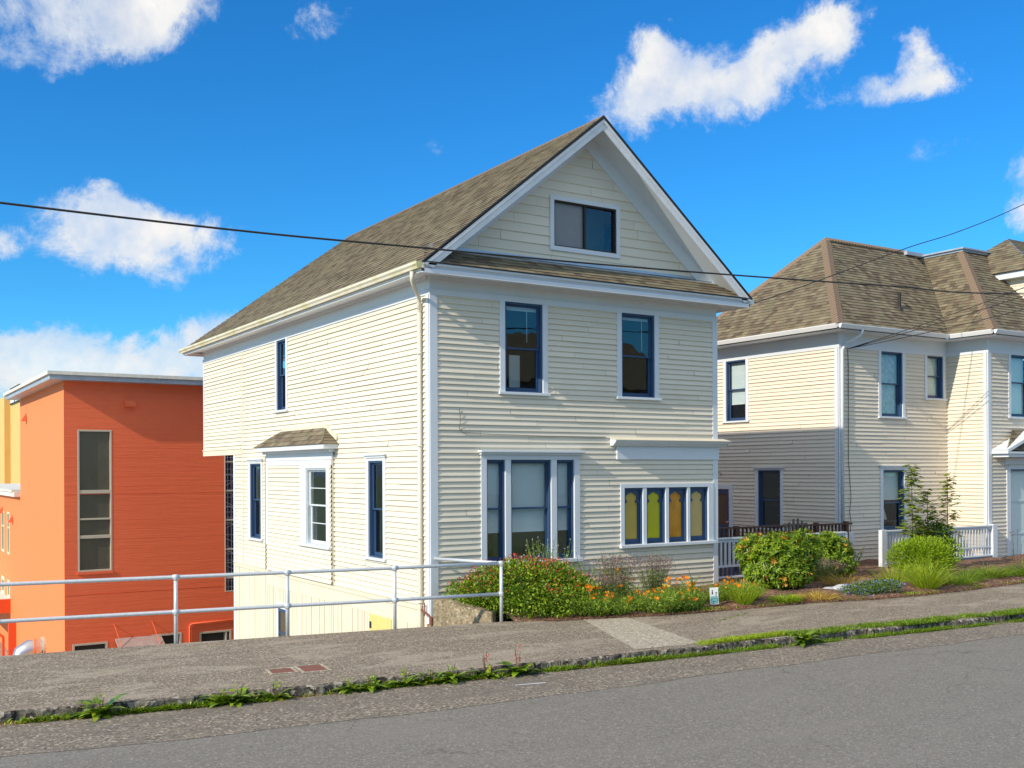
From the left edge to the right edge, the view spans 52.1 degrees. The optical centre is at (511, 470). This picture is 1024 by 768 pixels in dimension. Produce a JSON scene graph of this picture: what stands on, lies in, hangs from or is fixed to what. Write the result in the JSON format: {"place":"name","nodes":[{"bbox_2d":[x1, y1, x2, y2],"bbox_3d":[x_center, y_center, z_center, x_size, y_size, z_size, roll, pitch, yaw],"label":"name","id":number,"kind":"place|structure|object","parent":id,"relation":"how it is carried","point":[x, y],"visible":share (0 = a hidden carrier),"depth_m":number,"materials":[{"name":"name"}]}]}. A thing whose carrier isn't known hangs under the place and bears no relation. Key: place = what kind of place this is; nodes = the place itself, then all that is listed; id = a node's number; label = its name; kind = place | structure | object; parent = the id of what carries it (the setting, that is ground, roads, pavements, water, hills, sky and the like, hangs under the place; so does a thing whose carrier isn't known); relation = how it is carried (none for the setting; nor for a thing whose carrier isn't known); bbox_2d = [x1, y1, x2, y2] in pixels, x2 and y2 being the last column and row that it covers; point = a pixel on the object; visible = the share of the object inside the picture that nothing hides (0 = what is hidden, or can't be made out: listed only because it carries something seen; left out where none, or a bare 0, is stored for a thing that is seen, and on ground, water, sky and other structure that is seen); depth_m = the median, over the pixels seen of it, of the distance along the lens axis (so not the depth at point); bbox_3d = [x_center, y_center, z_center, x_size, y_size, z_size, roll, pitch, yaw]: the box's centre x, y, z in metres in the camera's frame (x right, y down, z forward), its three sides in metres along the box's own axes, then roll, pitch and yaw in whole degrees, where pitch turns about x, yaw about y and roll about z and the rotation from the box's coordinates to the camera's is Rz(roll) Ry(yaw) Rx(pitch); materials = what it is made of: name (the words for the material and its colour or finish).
{"place":"outdoors","nodes":[
{"label":"outdoors","id":0,"kind":"place"},
{"bbox_2d":[0,634,1023,767],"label":"road","id":1,"kind":"structure","parent":0,"point":[958,705],"depth_m":11.47,"materials":[{"name":"asphalt"}]},
{"bbox_2d":[0,621,1023,756],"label":"road edge","id":2,"kind":"object","parent":1,"relation":"on","point":[102,731],"visible":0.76,"depth_m":13.04,"materials":[{"name":"concrete"}]},
{"bbox_2d":[228,684,258,706],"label":"leafy weed","id":3,"kind":"object","parent":2,"relation":"on","point":[238,699],"visible":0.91,"depth_m":12.85,"materials":[{"name":"green plant"}]},
{"bbox_2d":[0,652,722,725],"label":"kerb weeds","id":4,"kind":"object","parent":2,"relation":"on","point":[164,707],"visible":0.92,"depth_m":12.96,"materials":[{"name":"green plant"}]},
{"bbox_2d":[439,664,472,684],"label":"leafy weed","id":5,"kind":"object","parent":2,"relation":"on","point":[452,677],"visible":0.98,"depth_m":14.02,"materials":[{"name":"green plant"}]},
{"bbox_2d":[471,652,506,679],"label":"leafy weed","id":6,"kind":"object","parent":2,"relation":"on","point":[488,673],"visible":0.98,"depth_m":14.34,"materials":[{"name":"green plant"}]},
{"bbox_2d":[523,617,1023,674],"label":"kerb grass","id":7,"kind":"structure","parent":2,"relation":"on","point":[865,636],"depth_m":16.73,"materials":[{"name":"plant"}]},
{"bbox_2d":[783,630,823,647],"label":"leafy weed","id":8,"kind":"object","parent":2,"relation":"on","point":[802,640],"visible":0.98,"depth_m":16.84,"materials":[{"name":"green plant"}]},
{"bbox_2d":[0,614,1023,723],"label":"kerb","id":9,"kind":"structure","parent":1,"relation":"on","point":[15,715],"depth_m":14.52,"materials":[{"name":"concrete"}]},
{"bbox_2d":[68,692,129,721],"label":"leafy weed","id":10,"kind":"object","parent":9,"relation":"on","point":[96,714],"visible":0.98,"depth_m":12.17,"materials":[{"name":"green plant"}]},
{"bbox_2d":[199,689,250,707],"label":"leafy weed","id":11,"kind":"object","parent":9,"relation":"on","point":[223,697],"visible":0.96,"depth_m":12.73,"materials":[{"name":"green plant"}]},
{"bbox_2d":[256,680,290,701],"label":"leafy weed","id":12,"kind":"object","parent":9,"relation":"on","point":[269,694],"visible":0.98,"depth_m":13.01,"materials":[{"name":"green plant"}]},
{"bbox_2d":[330,677,365,694],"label":"leafy weed","id":13,"kind":"object","parent":9,"relation":"on","point":[348,689],"visible":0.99,"depth_m":13.43,"materials":[{"name":"green plant"}]},
{"bbox_2d":[354,674,385,692],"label":"leafy weed","id":14,"kind":"object","parent":9,"relation":"on","point":[374,682],"visible":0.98,"depth_m":13.57,"materials":[{"name":"green plant"}]},
{"bbox_2d":[386,668,419,684],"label":"leafy weed","id":15,"kind":"object","parent":9,"relation":"on","point":[404,681],"visible":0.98,"depth_m":13.83,"materials":[{"name":"green plant"}]},
{"bbox_2d":[418,668,445,683],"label":"leafy weed","id":16,"kind":"object","parent":9,"relation":"on","point":[430,678],"visible":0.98,"depth_m":13.98,"materials":[{"name":"green plant"}]},
{"bbox_2d":[498,644,543,677],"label":"leafy weed","id":17,"kind":"object","parent":9,"relation":"on","point":[520,670],"visible":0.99,"depth_m":14.53,"materials":[{"name":"green plant"}]},
{"bbox_2d":[0,583,1023,711],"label":"sidewalk","id":18,"kind":"structure","parent":0,"point":[54,679],"depth_m":15.77,"materials":[{"name":"concrete"}]},
{"bbox_2d":[0,557,503,643],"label":"pipe railing","id":19,"kind":"object","parent":18,"relation":"on","point":[176,611],"visible":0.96,"depth_m":17.15,"materials":[{"name":"metal"}]},
{"bbox_2d":[265,667,299,674],"bbox_3d":[-3.122,2.726,14.219,0.380,0.013,0.400,0,0,-25],"label":"utility cover","id":20,"kind":"object","parent":18,"relation":"on","point":[283,670],"visible":1,"depth_m":14.21,"materials":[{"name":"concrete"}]},
{"bbox_2d":[294,663,331,672],"bbox_3d":[-2.740,2.725,14.401,0.400,0.013,0.540,0,0,-25],"label":"utility cover","id":21,"kind":"object","parent":18,"relation":"on","point":[312,668],"visible":1,"depth_m":14.37,"materials":[{"name":"concrete"}]},
{"bbox_2d":[585,617,695,648],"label":"path","id":22,"kind":"structure","parent":18,"relation":"on","point":[632,633],"depth_m":17.33,"materials":[{"name":"concrete"}]},
{"bbox_2d":[693,629,795,644],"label":"verge grass","id":23,"kind":"structure","parent":18,"relation":"on","point":[745,637],"depth_m":16.67,"materials":[{"name":"plant"}]},
{"bbox_2d":[779,607,1023,636],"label":"verge grass","id":24,"kind":"structure","parent":18,"relation":"on","point":[915,621],"depth_m":18.29,"materials":[{"name":"plant"}]},
{"bbox_2d":[0,202,1023,294],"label":"overhead cable","id":25,"kind":"object","parent":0,"point":[139,219],"visible":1,"depth_m":15.71,"materials":[{"name":"rubber"}]},
{"bbox_2d":[0,0,1023,398],"label":"sky","id":26,"kind":"structure","parent":0,"point":[777,128],"materials":[{"name":"blue"}]},
{"bbox_2d":[23,577,1021,715],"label":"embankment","id":27,"kind":"structure","parent":0,"point":[505,619],"depth_m":19.92,"materials":[{"name":"plant"}]},
{"bbox_2d":[433,599,495,625],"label":"wing wall","id":28,"kind":"structure","parent":27,"relation":"on","point":[449,612],"depth_m":19.32,"materials":[{"name":"concrete"}]},
{"bbox_2d":[179,115,753,638],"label":"clapboard house","id":29,"kind":"structure","parent":27,"relation":"on","point":[405,407],"depth_m":22.63,"materials":[{"name":"beige"}]},
{"bbox_2d":[245,458,263,541],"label":"window","id":30,"kind":"structure","parent":29,"relation":"in","point":[252,463],"depth_m":29.27,"materials":[{"name":"blue paint"}]},
{"bbox_2d":[273,338,288,412],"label":"window","id":31,"kind":"structure","parent":29,"relation":"in","point":[279,374],"depth_m":27.40,"materials":[{"name":"blue paint"}]},
{"bbox_2d":[276,601,289,636],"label":"basement window","id":32,"kind":"structure","parent":29,"relation":"in","point":[281,612],"depth_m":27.22,"materials":[{"name":"blue paint"}]},
{"bbox_2d":[362,454,387,561],"bbox_3d":[-2.864,0.788,22.293,0.230,2.260,1.090,0,0,-32],"label":"window","id":33,"kind":"structure","parent":29,"relation":"in","point":[371,460],"depth_m":22.57,"materials":[{"name":"blue paint"}]},
{"bbox_2d":[369,614,391,630],"bbox_3d":[-2.783,3.662,22.123,0.035,1.140,1.090,0,0,-32],"label":"hatch door","id":34,"kind":"structure","parent":29,"relation":"in","point":[376,622],"depth_m":22.19,"materials":[{"name":"yellow paint"}]},
{"bbox_2d":[498,301,550,395],"bbox_3d":[0.100,-2.469,21.550,1.235,1.887,0.665,0,0,-32],"label":"window","id":35,"kind":"structure","parent":29,"relation":"in","point":[541,353],"depth_m":21.56,"materials":[{"name":"blue paint"}]},
{"bbox_2d":[478,450,585,566],"bbox_3d":[0.392,0.761,21.439,2.545,2.315,0.350,0,0,-32],"label":"window","id":36,"kind":"structure","parent":29,"relation":"in","point":[527,504],"depth_m":21.57,"materials":[{"name":"blue paint"}]},
{"bbox_2d":[549,194,619,258],"bbox_3d":[1.537,-5.137,22.192,1.830,1.140,0.125,0,0,-32],"label":"window","id":37,"kind":"structure","parent":29,"relation":"in","point":[567,218],"depth_m":22.07,"materials":[{"name":"white glass"}]},
{"bbox_2d":[615,312,661,400],"bbox_3d":[2.726,-2.481,22.969,1.243,1.887,0.261,0,0,-32],"label":"window","id":38,"kind":"structure","parent":29,"relation":"in","point":[653,321],"depth_m":23.15,"materials":[{"name":"blue paint"}]},
{"bbox_2d":[619,483,716,548],"bbox_3d":[3.463,0.990,23.389,2.760,1.390,0.250,0,0,-32],"label":"window","id":39,"kind":"structure","parent":29,"relation":"in","point":[660,514],"depth_m":23.34,"materials":[{"name":"blue paint"}]},
{"bbox_2d":[754,204,1023,302],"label":"service wire","id":40,"kind":"object","parent":29,"relation":"attached to","point":[886,255],"visible":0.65,"depth_m":28.11,"materials":[{"name":"rubber"}]},
{"bbox_2d":[717,237,1023,560],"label":"neighbour house","id":41,"kind":"structure","parent":27,"relation":"on","point":[819,422],"depth_m":31.25,"materials":[{"name":"beige"}]},
{"bbox_2d":[718,489,728,537],"bbox_3d":[6.390,1.597,33.837,0.120,1.990,1.820,0,0,-32],"label":"door","id":42,"kind":"structure","parent":41,"relation":"in","point":[723,494],"depth_m":33.36,"materials":[{"name":"blue paint"}]},
{"bbox_2d":[721,359,749,422],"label":"window","id":43,"kind":"structure","parent":41,"relation":"in","point":[738,394],"depth_m":33.01,"materials":[{"name":"blue paint"}]},
{"bbox_2d":[752,467,784,530],"bbox_3d":[7.796,0.861,31.634,0.230,1.900,1.250,0,0,-32],"label":"window","id":44,"kind":"structure","parent":41,"relation":"in","point":[759,499],"depth_m":31.97,"materials":[{"name":"blue paint"}]},
{"bbox_2d":[877,351,907,418],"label":"window","id":45,"kind":"structure","parent":41,"relation":"in","point":[888,389],"depth_m":30.80,"materials":[{"name":"glass"}]},
{"bbox_2d":[879,465,907,529],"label":"window","id":46,"kind":"structure","parent":41,"relation":"in","point":[888,473],"depth_m":30.78,"materials":[{"name":"blue paint"}]},
{"bbox_2d":[848,309,1023,348],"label":"service wire","id":47,"kind":"object","parent":41,"relation":"attached to","point":[939,329],"visible":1,"depth_m":28.74,"materials":[{"name":"rubber"}]},
{"bbox_2d":[924,355,947,400],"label":"window","id":48,"kind":"structure","parent":41,"relation":"in","point":[935,386],"depth_m":31.84,"materials":[{"name":"blue paint"}]},
{"bbox_2d":[851,287,1023,347],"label":"service wire","id":49,"kind":"object","parent":41,"relation":"attached to","point":[937,319],"visible":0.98,"depth_m":28.76,"materials":[{"name":"rubber"}]},
{"bbox_2d":[852,295,1023,347],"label":"service wire","id":50,"kind":"object","parent":41,"relation":"attached to","point":[943,321],"visible":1,"depth_m":28.70,"materials":[{"name":"rubber"}]},
{"bbox_2d":[1007,354,1023,418],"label":"window","id":51,"kind":"structure","parent":41,"relation":"in","point":[1015,363],"depth_m":31.83,"materials":[{"name":"blue paint"}]},
{"bbox_2d":[1011,469,1023,554],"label":"door","id":52,"kind":"structure","parent":41,"relation":"in","point":[1017,475],"depth_m":31.74,"materials":[{"name":"blue paint"}]},
{"bbox_2d":[478,554,1023,620],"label":"garden bed","id":53,"kind":"object","parent":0,"point":[869,564],"visible":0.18,"depth_m":23.00,"materials":[{"name":"brown plant"}]},
{"bbox_2d":[444,553,604,619],"bbox_3d":[0.294,2.189,19.745,2.848,1.199,2.347,0,0,-32],"label":"flowering bush","id":54,"kind":"object","parent":53,"relation":"on","point":[544,585],"visible":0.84,"depth_m":19.49,"materials":[{"name":"green plant"}]},
{"bbox_2d":[523,536,573,595],"bbox_3d":[0.698,1.977,20.318,0.953,1.361,0.867,0,0,-10],"label":"wildflower","id":55,"kind":"object","parent":53,"relation":"on","point":[551,554],"visible":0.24,"depth_m":20.39,"materials":[{"name":"green plant"}]},
{"bbox_2d":[560,559,597,586],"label":"wildflower","id":56,"kind":"object","parent":53,"relation":"on","point":[585,571],"visible":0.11,"depth_m":20.55,"materials":[{"name":"green plant"}]},
{"bbox_2d":[556,582,625,616],"bbox_3d":[1.391,2.396,19.549,1.772,0.590,1.577,0,0,39],"label":"poppy clump","id":57,"kind":"object","parent":53,"relation":"on","point":[593,606],"visible":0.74,"depth_m":19.21,"materials":[{"name":"green plant"}]},
{"bbox_2d":[576,551,619,592],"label":"wildflower","id":58,"kind":"object","parent":53,"relation":"on","point":[578,567],"visible":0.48,"depth_m":20.43,"materials":[{"name":"green plant"}]},
{"bbox_2d":[590,567,630,597],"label":"lavender","id":59,"kind":"object","parent":53,"relation":"on","point":[607,586],"visible":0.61,"depth_m":20.12,"materials":[{"name":"purple plant"}]},
{"bbox_2d":[591,592,639,614],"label":"poppy clump","id":60,"kind":"object","parent":53,"relation":"on","point":[624,608],"visible":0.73,"depth_m":19.36,"materials":[{"name":"green plant"}]},
{"bbox_2d":[590,544,643,597],"bbox_3d":[2.085,2.038,20.557,1.043,1.252,1.087,0,0,-21],"label":"lavender","id":61,"kind":"object","parent":53,"relation":"on","point":[621,561],"visible":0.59,"depth_m":20.52,"materials":[{"name":"purple plant"}]},
{"bbox_2d":[593,568,651,598],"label":"poppy clump","id":62,"kind":"object","parent":53,"relation":"on","point":[629,592],"visible":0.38,"depth_m":20.28,"materials":[{"name":"green plant"}]},
{"bbox_2d":[620,586,687,612],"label":"poppy clump","id":63,"kind":"object","parent":53,"relation":"on","point":[655,603],"visible":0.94,"depth_m":19.64,"materials":[{"name":"green plant"}]},
{"bbox_2d":[629,548,683,594],"bbox_3d":[2.967,2.091,21.672,1.184,1.138,1.062,0,0,4],"label":"lavender","id":64,"kind":"object","parent":53,"relation":"on","point":[655,583],"visible":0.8,"depth_m":21.60,"materials":[{"name":"purple plant"}]},
{"bbox_2d":[642,575,709,603],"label":"poppy clump","id":65,"kind":"object","parent":53,"relation":"on","point":[687,592],"visible":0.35,"depth_m":20.52,"materials":[{"name":"green plant"}]},
{"bbox_2d":[669,597,708,611],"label":"poppy clump","id":66,"kind":"object","parent":53,"relation":"on","point":[693,604],"visible":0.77,"depth_m":19.82,"materials":[{"name":"green plant"}]},
{"bbox_2d":[670,566,715,592],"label":"strappy plant","id":67,"kind":"object","parent":53,"relation":"on","point":[691,580],"visible":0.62,"depth_m":22.39,"materials":[{"name":"green plant"}]},
{"bbox_2d":[695,591,728,601],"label":"leafy plant","id":68,"kind":"object","parent":53,"relation":"on","point":[708,597],"visible":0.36,"depth_m":20.89,"materials":[{"name":"green plant"}]},
{"bbox_2d":[709,587,718,605],"bbox_3d":[3.949,2.581,20.464,0.189,0.584,0.032,0,0,-7],"label":"yard sign","id":69,"kind":"object","parent":53,"relation":"on","point":[714,599],"visible":1,"depth_m":20.45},
{"bbox_2d":[704,576,768,600],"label":"poppy clump","id":70,"kind":"object","parent":53,"relation":"on","point":[720,588],"visible":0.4,"depth_m":21.09,"materials":[{"name":"green plant"}]},
{"bbox_2d":[717,574,770,604],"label":"grass clump","id":71,"kind":"object","parent":53,"relation":"on","point":[748,598],"visible":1,"depth_m":20.57,"materials":[{"name":"plant"}]},
{"bbox_2d":[733,528,824,589],"bbox_3d":[5.925,2.000,23.166,1.983,1.470,1.701,0,0,-32],"label":"evergreen bush","id":72,"kind":"object","parent":53,"relation":"on","point":[779,560],"visible":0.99,"depth_m":22.63,"materials":[{"name":"green plant"}]},
{"bbox_2d":[537,581,1022,619],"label":"mulch chips","id":73,"kind":"object","parent":53,"relation":"on","point":[773,604],"visible":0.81,"depth_m":20.62,"materials":[{"name":"brown wood"}]},
{"bbox_2d":[718,531,847,578],"bbox_3d":[6.614,2.132,25.496,4.530,1.118,0.135,0,0,-32],"label":"porch railing","id":74,"kind":"object","parent":53,"relation":"on","point":[729,540],"visible":0.2,"depth_m":24.53,"materials":[{"name":"white paint"}]},
{"bbox_2d":[718,521,852,572],"bbox_3d":[6.660,2.106,27.278,6.450,1.370,0.120,0,0,-32],"label":"deck railing","id":75,"kind":"object","parent":53,"relation":"on","point":[815,525],"visible":0.34,"depth_m":27.14,"materials":[{"name":"brown wood"}]},
{"bbox_2d":[765,592,806,602],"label":"grass clump","id":76,"kind":"object","parent":53,"relation":"on","point":[789,598],"visible":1,"depth_m":21.05,"materials":[{"name":"green plant"}]},
{"bbox_2d":[783,518,806,533],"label":"picket gate","id":77,"kind":"structure","parent":53,"relation":"on","point":[789,524],"depth_m":27.23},
{"bbox_2d":[791,587,847,600],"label":"grass clump","id":78,"kind":"object","parent":53,"relation":"on","point":[820,595],"visible":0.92,"depth_m":21.54,"materials":[{"name":"plant"}]},
{"bbox_2d":[814,554,850,580],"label":"lavender","id":79,"kind":"object","parent":53,"relation":"on","point":[833,568],"visible":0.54,"depth_m":24.45,"materials":[{"name":"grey plant"}]},
{"bbox_2d":[811,530,858,576],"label":"evergreen bush","id":80,"kind":"object","parent":53,"relation":"on","point":[834,545],"visible":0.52,"depth_m":25.14,"materials":[{"name":"green plant"}]},
{"bbox_2d":[815,571,876,585],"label":"grass clump","id":81,"kind":"object","parent":53,"relation":"on","point":[844,579],"visible":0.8,"depth_m":23.89,"materials":[{"name":"plant"}]},
{"bbox_2d":[677,581,1022,612],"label":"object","id":82,"kind":"object","parent":53,"relation":"on","point":[977,585],"visible":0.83,"depth_m":21.36,"materials":[{"name":"green plant"}]},
{"bbox_2d":[837,578,905,595],"bbox_3d":[7.664,2.514,22.326,1.922,0.405,1.074,0,0,-9],"label":"blue flower mat","id":83,"kind":"object","parent":53,"relation":"on","point":[875,585],"visible":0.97,"depth_m":22.14,"materials":[{"name":"green plant"}]},
{"bbox_2d":[858,563,921,582],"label":"grass clump","id":84,"kind":"object","parent":53,"relation":"on","point":[894,576],"visible":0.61,"depth_m":24.15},
{"bbox_2d":[896,464,928,539],"bbox_3d":[10.162,1.213,26.593,0.840,2.724,0.901,0,0,23],"label":"maple sapling","id":85,"kind":"object","parent":53,"relation":"on","point":[912,507],"visible":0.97,"depth_m":26.54,"materials":[{"name":"green plant"}]},
{"bbox_2d":[883,534,966,576],"bbox_3d":[10.061,2.134,25.745,1.862,1.157,1.701,0,0,-32],"label":"lime bush","id":86,"kind":"object","parent":53,"relation":"on","point":[926,548],"visible":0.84,"depth_m":25.48,"materials":[{"name":"green plant"}]},
{"bbox_2d":[888,557,961,588],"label":"grass clump","id":87,"kind":"object","parent":53,"relation":"on","point":[930,580],"visible":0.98,"depth_m":22.99,"materials":[{"name":"plant"}]},
{"bbox_2d":[915,489,941,568],"bbox_3d":[10.736,1.523,27.090,0.875,2.099,0.881,0,0,36],"label":"maple sapling","id":88,"kind":"object","parent":53,"relation":"on","point":[925,501],"visible":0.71,"depth_m":27.01,"materials":[{"name":"green plant"}]},
{"bbox_2d":[909,517,957,570],"bbox_3d":[10.897,1.941,27.384,1.729,1.484,1.056,0,0,-32],"label":"dark shrub","id":89,"kind":"object","parent":53,"relation":"on","point":[945,531],"visible":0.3,"depth_m":27.21,"materials":[{"name":"green plant"}]},
{"bbox_2d":[878,524,997,566],"bbox_3d":[12.045,2.182,29.435,5.140,1.170,0.160,0,0,-32],"label":"porch railing","id":90,"kind":"object","parent":53,"relation":"on","point":[990,542],"visible":0.41,"depth_m":30.11,"materials":[{"name":"wood"}]},
{"bbox_2d":[931,472,966,540],"bbox_3d":[11.380,1.313,27.363,1.020,2.514,0.866,0,0,-32],"label":"maple sapling","id":91,"kind":"object","parent":53,"relation":"on","point":[952,516],"visible":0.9,"depth_m":27.35,"materials":[{"name":"green plant"}]},
{"bbox_2d":[939,571,981,585],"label":"grass clump","id":92,"kind":"object","parent":53,"relation":"on","point":[961,580],"visible":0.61,"depth_m":23.67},
{"bbox_2d":[947,567,992,581],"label":"grass clump","id":93,"kind":"object","parent":53,"relation":"on","point":[976,576],"visible":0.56,"depth_m":24.56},
{"bbox_2d":[955,561,1023,578],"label":"grass clump","id":94,"kind":"object","parent":53,"relation":"on","point":[994,572],"visible":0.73,"depth_m":25.19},
{"bbox_2d":[995,558,1023,576],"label":"grass clump","id":95,"kind":"object","parent":53,"relation":"on","point":[1018,567],"visible":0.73,"depth_m":25.84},
{"bbox_2d":[1010,529,1023,565],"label":"seed stalks","id":96,"kind":"object","parent":53,"relation":"on","point":[1013,558],"visible":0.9,"depth_m":27.71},
{"label":"ground","id":97,"kind":"structure","parent":0,"visible":0},
{"bbox_2d":[0,384,19,483],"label":"yellow building","id":98,"kind":"structure","parent":97,"relation":"on","point":[9,441],"depth_m":132.91,"materials":[{"name":"paint"}]},
{"bbox_2d":[0,370,233,655],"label":"red building","id":99,"kind":"structure","parent":97,"relation":"on","point":[121,475],"depth_m":37.71,"materials":[{"name":"paint"}]},
{"bbox_2d":[1,511,3,551],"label":"window","id":100,"kind":"structure","parent":99,"relation":"in","point":[2,514],"depth_m":51.04,"materials":[{"name":"white glass"}]},
{"bbox_2d":[7,512,9,554],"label":"window","id":101,"kind":"structure","parent":99,"relation":"in","point":[8,530],"depth_m":49.12,"materials":[{"name":"white glass"}]},
{"bbox_2d":[73,641,107,650],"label":"window","id":102,"kind":"structure","parent":99,"relation":"in","point":[97,645],"depth_m":36.60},
{"bbox_2d":[77,430,111,571],"bbox_3d":[-14.578,1.064,36.580,1.130,4.940,0.120,0,0,-32],"label":"window","id":103,"kind":"structure","parent":99,"relation":"in","point":[94,446],"depth_m":36.61,"materials":[{"name":"grey glass"}]},
{"bbox_2d":[155,632,181,643],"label":"window","id":104,"kind":"structure","parent":99,"relation":"in","point":[168,638],"depth_m":38.09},
{"bbox_2d":[199,629,231,641],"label":"window","id":105,"kind":"structure","parent":99,"relation":"in","point":[218,635],"depth_m":38.95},
{"bbox_2d":[224,455,233,591],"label":"window","id":106,"kind":"structure","parent":99,"relation":"in","point":[228,459],"depth_m":39.14,"materials":[{"name":"black glass"}]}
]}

